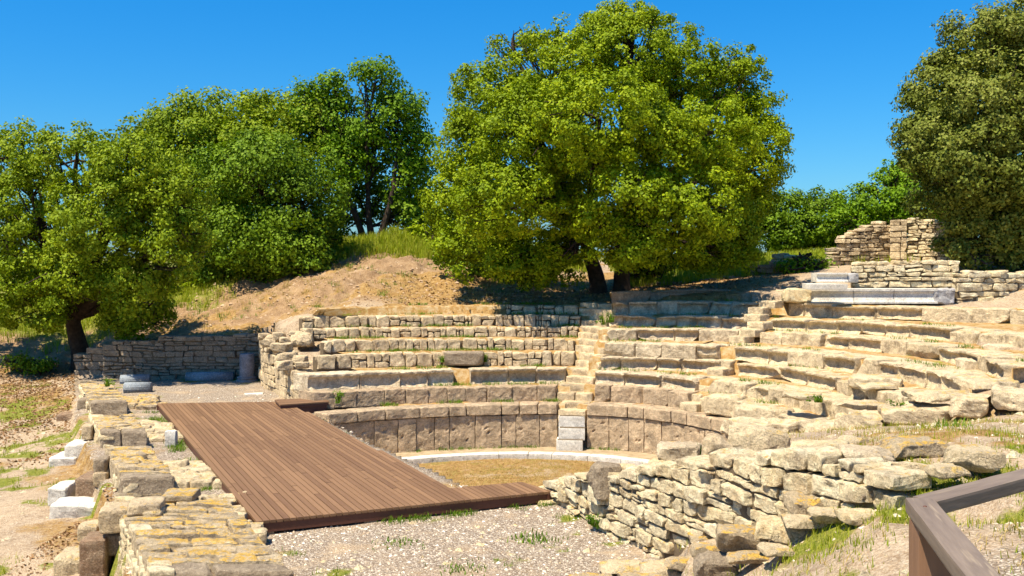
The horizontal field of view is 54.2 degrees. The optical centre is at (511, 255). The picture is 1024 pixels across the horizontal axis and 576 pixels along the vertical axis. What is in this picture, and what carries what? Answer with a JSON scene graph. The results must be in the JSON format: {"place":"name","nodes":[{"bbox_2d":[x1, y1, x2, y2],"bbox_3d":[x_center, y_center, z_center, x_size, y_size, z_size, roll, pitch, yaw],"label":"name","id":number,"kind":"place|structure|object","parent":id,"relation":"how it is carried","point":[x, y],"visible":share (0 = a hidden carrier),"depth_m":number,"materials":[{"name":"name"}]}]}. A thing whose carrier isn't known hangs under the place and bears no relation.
{"place":"outdoors","nodes":[
{"label":"outdoors","id":0,"kind":"place"},
{"bbox_2d":[313,304,589,434],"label":"terrace ground","id":1,"kind":"structure","parent":0,"point":[461,374],"depth_m":29.21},
{"bbox_2d":[293,368,453,390],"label":"seating row","id":2,"kind":"object","parent":1,"relation":"on","point":[332,380],"visible":0.86,"depth_m":25.86,"materials":[{"name":"stone"}]},
{"bbox_2d":[299,383,558,408],"bbox_3d":[-2.062,3.608,25.951,6.815,0.453,0.945,0,0,-12],"label":"seating row","id":3,"kind":"object","parent":1,"relation":"on","point":[352,398],"visible":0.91,"depth_m":25.79,"materials":[{"name":"stone"}]},
{"bbox_2d":[300,326,578,341],"bbox_3d":[-2.054,2.236,28.951,8.052,0.398,0.713,0,0,-5],"label":"seating row","id":4,"kind":"object","parent":1,"relation":"on","point":[432,332],"visible":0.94,"depth_m":28.94,"materials":[{"name":"stone"}]},
{"bbox_2d":[299,314,580,329],"bbox_3d":[-2.072,1.939,29.534,8.315,0.442,0.721,0,0,-6],"label":"seating row","id":5,"kind":"object","parent":1,"relation":"on","point":[318,321],"visible":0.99,"depth_m":29.55,"materials":[{"name":"stone"}]},
{"bbox_2d":[312,350,575,371],"bbox_3d":[-1.799,2.864,27.410,7.218,0.486,0.645,0,0,-7],"label":"seating row","id":6,"kind":"object","parent":1,"relation":"on","point":[339,362],"visible":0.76,"depth_m":27.27,"materials":[{"name":"stone"}]},
{"bbox_2d":[444,351,483,365],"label":"seat block","id":7,"kind":"structure","parent":6,"relation":"on","point":[466,358],"depth_m":26.98,"materials":[{"name":"grey stone"}]},
{"bbox_2d":[320,337,574,354],"bbox_3d":[-1.782,2.524,28.177,7.182,0.432,0.793,0,0,-4],"label":"seating row","id":8,"kind":"object","parent":1,"relation":"on","point":[331,347],"visible":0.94,"depth_m":28.16,"materials":[{"name":"stone"}]},
{"bbox_2d":[468,366,567,384],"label":"seating row","id":9,"kind":"object","parent":1,"relation":"on","point":[517,374],"visible":0.89,"depth_m":26.75,"materials":[{"name":"stone"}]},
{"bbox_2d":[506,304,578,314],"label":"seating row","id":10,"kind":"object","parent":1,"relation":"on","point":[545,309],"visible":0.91,"depth_m":30.30,"materials":[{"name":"stone"}]},
{"bbox_2d":[0,0,1021,257],"label":"sky","id":11,"kind":"structure","parent":0,"point":[841,64],"materials":[{"name":"blue"}]},
{"bbox_2d":[0,237,1023,575],"bbox_3d":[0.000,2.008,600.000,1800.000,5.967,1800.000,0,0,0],"label":"ground","id":12,"kind":"structure","parent":0,"point":[30,529],"depth_m":17.35,"materials":[{"name":"soil"}]},
{"bbox_2d":[0,350,61,375],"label":"shrub","id":13,"kind":"object","parent":12,"relation":"on","point":[16,362],"visible":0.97,"depth_m":32.72,"materials":[{"name":"green plant"}]},
{"bbox_2d":[0,358,78,476],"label":"leaf litter","id":14,"kind":"object","parent":12,"relation":"on","point":[54,385],"visible":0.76,"depth_m":28.11,"materials":[{"name":"plant"}]},
{"bbox_2d":[0,380,93,575],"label":"grass","id":15,"kind":"structure","parent":12,"relation":"on","point":[17,486],"depth_m":23.21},
{"bbox_2d":[48,480,75,505],"bbox_3d":[-7.943,4.208,17.703,0.336,0.368,0.729,0,0,-6],"label":"stone block","id":16,"kind":"object","parent":12,"relation":"on","point":[65,488],"depth_m":17.40,"materials":[{"name":"white stone"}]},
{"bbox_2d":[53,546,78,575],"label":"stone block","id":17,"kind":"object","parent":12,"relation":"on","point":[66,561],"depth_m":14.07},
{"bbox_2d":[49,496,94,518],"bbox_3d":[-7.398,4.311,17.095,0.844,0.287,0.632,0,0,-7],"label":"stone block","id":18,"kind":"object","parent":12,"relation":"on","point":[71,507],"depth_m":16.81,"materials":[{"name":"white stone"}]},
{"bbox_2d":[73,347,103,375],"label":"rubble wall","id":19,"kind":"structure","parent":12,"relation":"on","point":[90,361],"depth_m":31.88,"materials":[{"name":"grey stone"}]},
{"bbox_2d":[79,531,111,575],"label":"stone block","id":20,"kind":"object","parent":12,"relation":"on","point":[95,558],"depth_m":13.63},
{"bbox_2d":[78,381,127,415],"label":"stone pier","id":21,"kind":"structure","parent":12,"relation":"on","point":[102,399],"depth_m":24.97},
{"bbox_2d":[0,115,219,371],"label":"oak tree","id":22,"kind":"object","parent":12,"relation":"on","point":[72,298],"visible":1,"depth_m":30.69,"materials":[{"name":"green plant"}]},
{"bbox_2d":[102,533,119,555],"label":"stone block","id":23,"kind":"structure","parent":12,"relation":"on","point":[113,542],"depth_m":13.81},
{"bbox_2d":[98,501,129,533],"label":"stone block","id":24,"kind":"structure","parent":23,"relation":"on","point":[110,514],"depth_m":13.70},
{"bbox_2d":[88,413,147,447],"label":"stone pier","id":25,"kind":"structure","parent":12,"relation":"on","point":[125,430],"depth_m":20.38,"materials":[{"name":"stone"}]},
{"bbox_2d":[0,264,247,353],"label":"grass","id":26,"kind":"structure","parent":12,"relation":"on","point":[188,290],"depth_m":36.55,"materials":[{"name":"plant"}]},
{"bbox_2d":[105,446,174,494],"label":"stone pier","id":27,"kind":"structure","parent":12,"relation":"on","point":[143,470],"depth_m":16.52,"materials":[{"name":"stone"}]},
{"bbox_2d":[123,394,167,409],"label":"stone block","id":28,"kind":"structure","parent":12,"relation":"on","point":[145,401],"depth_m":25.84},
{"bbox_2d":[137,419,183,442],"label":"stone sill","id":29,"kind":"structure","parent":12,"relation":"on","point":[155,430],"depth_m":21.72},
{"bbox_2d":[102,332,270,379],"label":"rubble wall","id":30,"kind":"structure","parent":12,"relation":"on","point":[164,357],"depth_m":31.68,"materials":[{"name":"grey stone"}]},
{"bbox_2d":[163,459,221,488],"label":"stone sill","id":31,"kind":"structure","parent":12,"relation":"on","point":[186,473],"depth_m":17.14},
{"bbox_2d":[114,493,293,575],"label":"stone pier","id":32,"kind":"structure","parent":12,"relation":"on","point":[209,536],"depth_m":12.25,"materials":[{"name":"stone"}]},
{"bbox_2d":[126,496,165,515],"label":"stone block","id":33,"kind":"structure","parent":32,"relation":"on","point":[139,506],"depth_m":13.52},
{"bbox_2d":[162,488,200,502],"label":"stone block","id":34,"kind":"structure","parent":32,"relation":"on","point":[173,495],"depth_m":14.19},
{"bbox_2d":[199,491,267,544],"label":"stone sill","id":35,"kind":"structure","parent":32,"relation":"on","point":[259,529],"depth_m":14.42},
{"bbox_2d":[90,84,339,235],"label":"oak tree","id":36,"kind":"object","parent":12,"relation":"on","point":[195,124],"visible":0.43,"depth_m":42.21,"materials":[{"name":"green plant"}]},
{"bbox_2d":[236,353,257,381],"bbox_3d":[-8.247,3.486,31.150,0.686,0.917,0.686,0,0,0],"label":"column drum","id":37,"kind":"object","parent":12,"relation":"on","point":[246,367],"depth_m":30.95,"materials":[{"name":"grey stone"}]},
{"bbox_2d":[160,127,357,287],"bbox_3d":[-9.972,-1.787,38.463,7.960,6.214,6.013,0,0,0],"label":"oak tree","id":38,"kind":"object","parent":12,"relation":"on","point":[260,243],"visible":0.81,"depth_m":36.89,"materials":[{"name":"green plant"}]},
{"bbox_2d":[198,249,331,285],"bbox_3d":[-9.215,0.597,37.339,5.317,1.779,1.759,0,0,9],"label":"shrub","id":39,"kind":"object","parent":12,"relation":"on","point":[315,264],"visible":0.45,"depth_m":36.87,"materials":[{"name":"green plant"}]},
{"bbox_2d":[258,333,279,394],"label":"side wall","id":40,"kind":"structure","parent":12,"relation":"on","point":[268,375],"depth_m":29.02,"materials":[{"name":"stone"}]},
{"bbox_2d":[157,402,550,534],"bbox_3d":[-4.114,3.814,20.444,4.637,0.231,12.620,0,0,-26],"label":"wooden stage","id":41,"kind":"object","parent":12,"relation":"on","point":[290,468],"visible":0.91,"depth_m":16.94,"materials":[{"name":"brown wood"}]},
{"bbox_2d":[275,398,328,412],"bbox_3d":[-5.215,3.772,24.846,1.224,0.355,0.901,0,0,-21],"label":"wooden box","id":42,"kind":"object","parent":41,"relation":"on","point":[310,406],"visible":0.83,"depth_m":24.60,"materials":[{"name":"brown wood"}]},
{"bbox_2d":[280,53,444,234],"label":"slim tree","id":43,"kind":"object","parent":12,"relation":"on","point":[358,143],"visible":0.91,"depth_m":42.68,"materials":[{"name":"green plant"}]},
{"bbox_2d":[165,250,591,335],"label":"hillside","id":44,"kind":"structure","parent":12,"relation":"on","point":[394,275],"depth_m":34.40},
{"bbox_2d":[321,174,438,236],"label":"shrub","id":45,"kind":"object","parent":12,"relation":"on","point":[406,214],"visible":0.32,"depth_m":44.26,"materials":[{"name":"green plant"}]},
{"bbox_2d":[178,223,586,287],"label":"grass","id":46,"kind":"structure","parent":12,"relation":"on","point":[367,243],"depth_m":39.74,"materials":[{"name":"plant"}]},
{"bbox_2d":[125,484,651,575],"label":"gravel","id":47,"kind":"structure","parent":12,"relation":"on","point":[390,555],"depth_m":13.47,"materials":[{"name":"gravel"}]},
{"bbox_2d":[314,401,559,452],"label":"podium wall","id":48,"kind":"structure","parent":12,"relation":"on","point":[414,428],"depth_m":25.24,"materials":[{"name":"stone"}]},
{"bbox_2d":[418,457,591,486],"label":"dry grass","id":49,"kind":"structure","parent":12,"relation":"on","point":[530,466],"depth_m":23.12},
{"bbox_2d":[402,451,648,464],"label":"marble kerb","id":50,"kind":"structure","parent":12,"relation":"on","point":[422,459],"depth_m":24.34,"materials":[{"name":"stone"}]},
{"bbox_2d":[556,415,584,450],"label":"marble staircase","id":51,"kind":"structure","parent":12,"relation":"on","point":[571,433],"depth_m":25.18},
{"bbox_2d":[354,271,800,309],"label":"leaf litter","id":52,"kind":"object","parent":12,"relation":"on","point":[662,288],"visible":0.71,"depth_m":32.50,"materials":[{"name":"plant"}]},
{"bbox_2d":[142,298,1023,525],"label":"grass","id":53,"kind":"structure","parent":12,"relation":"on","point":[181,447],"depth_m":26.06,"materials":[{"name":"green plant"}]},
{"bbox_2d":[557,302,615,422],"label":"stone staircase","id":54,"kind":"structure","parent":12,"relation":"on","point":[578,379],"depth_m":27.19,"materials":[{"name":"stone"}]},
{"bbox_2d":[414,0,795,293],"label":"oak tree","id":55,"kind":"object","parent":12,"relation":"on","point":[529,112],"visible":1,"depth_m":29.89,"materials":[{"name":"green plant"}]},
{"bbox_2d":[599,559,640,573],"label":"stone slab","id":56,"kind":"structure","parent":12,"relation":"on","point":[612,566],"depth_m":12.22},
{"bbox_2d":[630,260,678,284],"bbox_3d":[4.800,0.575,35.175,2.304,1.767,1.663,0,0,42],"label":"shrub","id":57,"kind":"object","parent":12,"relation":"on","point":[655,272],"visible":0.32,"depth_m":34.86,"materials":[{"name":"green plant"}]},
{"bbox_2d":[587,402,730,454],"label":"podium wall","id":58,"kind":"structure","parent":12,"relation":"on","point":[635,427],"depth_m":24.82,"materials":[{"name":"stone"}]},
{"bbox_2d":[704,393,747,416],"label":"stone block","id":59,"kind":"structure","parent":58,"relation":"on","point":[721,404],"depth_m":23.30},
{"bbox_2d":[693,551,738,575],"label":"rock","id":60,"kind":"object","parent":12,"relation":"on","point":[709,563],"visible":0.88,"depth_m":10.74,"materials":[{"name":"grey stone"}]},
{"bbox_2d":[539,445,931,558],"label":"rubble wall","id":61,"kind":"structure","parent":12,"relation":"on","point":[659,510],"depth_m":11.98,"materials":[{"name":"stone"}]},
{"bbox_2d":[586,461,621,500],"bbox_3d":[1.333,3.198,14.279,0.427,0.522,0.520,0,0,-15],"label":"rock","id":62,"kind":"object","parent":61,"relation":"on","point":[597,476],"visible":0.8,"depth_m":14.07,"materials":[{"name":"grey stone"}]},
{"bbox_2d":[648,457,663,462],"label":"rock","id":63,"kind":"object","parent":61,"relation":"on","point":[654,459],"visible":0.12,"depth_m":13.84,"materials":[{"name":"stone"}]},
{"bbox_2d":[657,441,701,460],"bbox_3d":[2.339,2.768,13.968,0.637,0.320,0.537,0,0,10],"label":"rock","id":64,"kind":"object","parent":61,"relation":"on","point":[671,450],"visible":0.66,"depth_m":13.77,"materials":[{"name":"stone"}]},
{"bbox_2d":[782,490,823,515],"bbox_3d":[3.120,2.641,10.636,0.443,0.234,0.432,0,0,0],"label":"rock","id":65,"kind":"object","parent":61,"relation":"on","point":[796,502],"visible":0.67,"depth_m":10.54,"materials":[{"name":"stone"}]},
{"bbox_2d":[838,443,895,461],"bbox_3d":[3.822,2.218,10.773,0.606,0.335,0.548,0,0,14],"label":"rock","id":66,"kind":"object","parent":61,"relation":"on","point":[852,450],"visible":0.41,"depth_m":10.64,"materials":[{"name":"stone"}]},
{"bbox_2d":[924,462,970,479],"bbox_3d":[4.291,2.120,9.881,0.372,0.117,0.326,0,0,-12],"label":"stone slab","id":67,"kind":"object","parent":61,"relation":"on","point":[941,471],"depth_m":9.77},
{"bbox_2d":[715,523,767,552],"bbox_3d":[2.515,3.105,10.996,0.552,0.333,0.556,0,0,10],"label":"rock","id":68,"kind":"object","parent":12,"relation":"on","point":[733,537],"visible":0.69,"depth_m":10.79,"materials":[{"name":"stone"}]},
{"bbox_2d":[726,550,769,563],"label":"rock","id":69,"kind":"object","parent":12,"relation":"on","point":[748,557],"visible":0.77,"depth_m":10.48,"materials":[{"name":"stone"}]},
{"bbox_2d":[727,422,790,451],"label":"stone slab","id":70,"kind":"structure","parent":12,"relation":"on","point":[754,437],"depth_m":13.05,"materials":[{"name":"stone"}]},
{"bbox_2d":[754,515,807,543],"bbox_3d":[2.868,2.878,10.543,0.604,0.241,0.473,0,0,15],"label":"rock","id":71,"kind":"object","parent":12,"relation":"on","point":[773,528],"visible":0.67,"depth_m":10.39,"materials":[{"name":"stone"}]},
{"bbox_2d":[755,184,847,252],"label":"oak tree","id":72,"kind":"object","parent":12,"relation":"on","point":[792,228],"visible":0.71,"depth_m":42.94,"materials":[{"name":"green plant"}]},
{"bbox_2d":[780,514,826,528],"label":"stone slab","id":73,"kind":"structure","parent":12,"relation":"on","point":[798,521],"depth_m":10.18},
{"bbox_2d":[773,252,838,274],"bbox_3d":[9.801,0.435,33.627,2.136,1.150,1.302,0,0,-17],"label":"shrub","id":74,"kind":"object","parent":12,"relation":"on","point":[805,263],"visible":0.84,"depth_m":33.45,"materials":[{"name":"green plant"}]},
{"bbox_2d":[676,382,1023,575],"bbox_3d":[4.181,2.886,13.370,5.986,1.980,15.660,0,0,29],"label":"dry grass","id":75,"kind":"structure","parent":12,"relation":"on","point":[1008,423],"depth_m":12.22,"materials":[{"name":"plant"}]},
{"bbox_2d":[678,417,1023,575],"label":"grass","id":76,"kind":"structure","parent":12,"relation":"on","point":[904,516],"depth_m":9.81,"materials":[{"name":"plant"}]},
{"bbox_2d":[834,508,875,525],"bbox_3d":[3.393,2.549,9.758,0.402,0.116,0.313,0,0,-7],"label":"rock","id":77,"kind":"object","parent":12,"relation":"on","point":[850,516],"visible":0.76,"depth_m":9.69,"materials":[{"name":"stone"}]},
{"bbox_2d":[824,221,890,265],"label":"ruined wall","id":78,"kind":"structure","parent":12,"relation":"on","point":[872,240],"depth_m":34.38,"materials":[{"name":"stone"}]},
{"bbox_2d":[691,411,1023,575],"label":"rubble","id":79,"kind":"object","parent":12,"relation":"on","point":[1011,455],"visible":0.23,"depth_m":10.66,"materials":[{"name":"stone"}]},
{"bbox_2d":[720,385,1023,434],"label":"edge wall","id":80,"kind":"structure","parent":12,"relation":"on","point":[975,405],"depth_m":17.54,"materials":[{"name":"stone"}]},
{"bbox_2d":[901,388,969,402],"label":"stone slab","id":81,"kind":"structure","parent":80,"relation":"on","point":[931,395],"depth_m":17.66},
{"bbox_2d":[821,148,954,236],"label":"oak tree","id":82,"kind":"object","parent":12,"relation":"on","point":[856,211],"visible":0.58,"depth_m":41.76,"materials":[{"name":"green plant"}]},
{"bbox_2d":[890,220,906,260],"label":"ruined wall","id":83,"kind":"structure","parent":12,"relation":"on","point":[898,239],"depth_m":34.22,"materials":[{"name":"stone"}]},
{"bbox_2d":[850,260,959,304],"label":"terrace wall","id":84,"kind":"structure","parent":12,"relation":"on","point":[935,274],"depth_m":28.96,"materials":[{"name":"stone"}]},
{"bbox_2d":[876,435,948,459],"bbox_3d":[4.398,2.130,11.082,0.692,0.224,0.512,0,0,-12],"label":"rock","id":85,"kind":"object","parent":12,"relation":"on","point":[905,447],"visible":0.84,"depth_m":10.89,"materials":[{"name":"stone"}]},
{"bbox_2d":[906,218,950,260],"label":"ruined wall","id":86,"kind":"structure","parent":12,"relation":"on","point":[920,234],"depth_m":33.93,"materials":[{"name":"stone"}]},
{"bbox_2d":[886,0,1023,267],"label":"holm oak tree","id":87,"kind":"object","parent":12,"relation":"on","point":[962,143],"visible":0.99,"depth_m":29.92,"materials":[{"name":"green plant"}]},
{"bbox_2d":[905,468,1023,575],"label":"wooden railing","id":88,"kind":"object","parent":12,"relation":"on","point":[940,543],"visible":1,"depth_m":3.92,"materials":[{"name":"brown wood"}]},
{"bbox_2d":[942,444,1006,472],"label":"stone slab","id":89,"kind":"structure","parent":12,"relation":"on","point":[978,458],"depth_m":10.03,"materials":[{"name":"stone"}]},
{"bbox_2d":[931,221,1023,271],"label":"shrub","id":90,"kind":"object","parent":12,"relation":"on","point":[965,252],"visible":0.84,"depth_m":30.27,"materials":[{"name":"green plant"}]},
{"bbox_2d":[953,377,1019,389],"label":"stone slab","id":91,"kind":"structure","parent":12,"relation":"on","point":[984,383],"depth_m":17.79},
{"bbox_2d":[951,270,1023,302],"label":"terrace wall","id":92,"kind":"structure","parent":12,"relation":"on","point":[973,285],"depth_m":28.59,"materials":[{"name":"stone"}]},
{"bbox_2d":[396,447,657,459],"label":"orchestra path","id":93,"kind":"structure","parent":0,"point":[648,456],"depth_m":24.96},
{"bbox_2d":[577,290,754,435],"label":"terrace ground","id":94,"kind":"structure","parent":0,"point":[593,360],"depth_m":27.26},
{"bbox_2d":[594,383,699,407],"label":"seating row","id":95,"kind":"object","parent":94,"relation":"on","point":[660,396],"visible":0.73,"depth_m":25.51,"materials":[{"name":"stone"}]},
{"bbox_2d":[595,369,709,390],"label":"seating row","id":96,"kind":"object","parent":94,"relation":"on","point":[621,377],"visible":0.91,"depth_m":25.71,"materials":[{"name":"stone"}]},
{"bbox_2d":[600,356,720,372],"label":"seating row","id":97,"kind":"object","parent":94,"relation":"on","point":[659,364],"visible":0.7,"depth_m":26.61,"materials":[{"name":"stone"}]},
{"bbox_2d":[605,341,729,359],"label":"seating row","id":98,"kind":"object","parent":94,"relation":"on","point":[691,351],"visible":0.91,"depth_m":26.67,"materials":[{"name":"stone"}]},
{"bbox_2d":[607,327,738,342],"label":"seating row","id":99,"kind":"object","parent":94,"relation":"on","point":[700,334],"visible":0.81,"depth_m":27.73,"materials":[{"name":"stone"}]},
{"bbox_2d":[611,289,735,303],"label":"seating row","id":100,"kind":"object","parent":94,"relation":"on","point":[626,296],"visible":0.4,"depth_m":30.32,"materials":[{"name":"grey stone"}]},
{"bbox_2d":[609,314,746,328],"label":"seating row","id":101,"kind":"object","parent":94,"relation":"on","point":[711,321],"visible":0.78,"depth_m":28.75,"materials":[{"name":"stone"}]},
{"bbox_2d":[613,300,758,314],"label":"seating row","id":102,"kind":"object","parent":94,"relation":"on","point":[676,307],"visible":0.81,"depth_m":29.66,"materials":[{"name":"stone"}]},
{"bbox_2d":[599,245,920,287],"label":"grass","id":103,"kind":"structure","parent":0,"point":[681,275],"depth_m":34.95,"materials":[{"name":"plant"}]},
{"bbox_2d":[686,302,1023,416],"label":"terrace ground","id":104,"kind":"structure","parent":0,"point":[728,352],"depth_m":25.14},
{"bbox_2d":[680,300,783,411],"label":"stone staircase","id":105,"kind":"structure","parent":104,"relation":"on","point":[756,319],"depth_m":26.88,"materials":[{"name":"stone"}]},
{"bbox_2d":[700,394,822,418],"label":"seating row","id":106,"kind":"object","parent":104,"relation":"on","point":[798,413],"visible":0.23,"depth_m":22.40,"materials":[{"name":"stone"}]},
{"bbox_2d":[734,403,793,418],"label":"stone block","id":107,"kind":"structure","parent":106,"relation":"on","point":[753,410],"depth_m":21.54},
{"bbox_2d":[708,377,876,418],"bbox_3d":[6.521,3.200,21.969,1.693,0.408,6.559,0,0,-18],"label":"seating row","id":108,"kind":"object","parent":104,"relation":"on","point":[772,392],"visible":0.55,"depth_m":22.77,"materials":[{"name":"stone"}]},
{"bbox_2d":[737,362,941,403],"bbox_3d":[7.414,2.878,22.435,1.674,0.415,7.481,0,0,-15],"label":"seating row","id":109,"kind":"object","parent":104,"relation":"on","point":[821,378],"visible":0.59,"depth_m":23.20,"materials":[{"name":"stone"}]},
{"bbox_2d":[848,373,902,388],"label":"stone block","id":110,"kind":"structure","parent":109,"relation":"on","point":[897,379],"depth_m":21.01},
{"bbox_2d":[734,345,990,392],"bbox_3d":[8.030,2.526,22.631,2.026,0.453,8.144,0,0,-22],"label":"seating row","id":111,"kind":"object","parent":104,"relation":"on","point":[926,376],"visible":0.78,"depth_m":23.07,"materials":[{"name":"stone"}]},
{"bbox_2d":[760,331,1023,382],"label":"seating row","id":112,"kind":"object","parent":104,"relation":"on","point":[997,364],"visible":0.94,"depth_m":23.52,"materials":[{"name":"stone"}]},
{"bbox_2d":[769,317,1023,348],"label":"seating row","id":113,"kind":"object","parent":104,"relation":"on","point":[966,334],"visible":0.87,"depth_m":25.09,"materials":[{"name":"stone"}]},
{"bbox_2d":[789,302,1023,324],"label":"seating row","id":114,"kind":"object","parent":104,"relation":"on","point":[930,313],"visible":0.84,"depth_m":26.70,"materials":[{"name":"stone"}]},
{"bbox_2d":[811,287,954,304],"bbox_3d":[10.541,1.144,28.681,4.123,0.481,0.690,0,0,0],"label":"marble bench","id":115,"kind":"object","parent":114,"relation":"on","point":[946,295],"visible":0.95,"depth_m":28.39,"materials":[{"name":"stone"}]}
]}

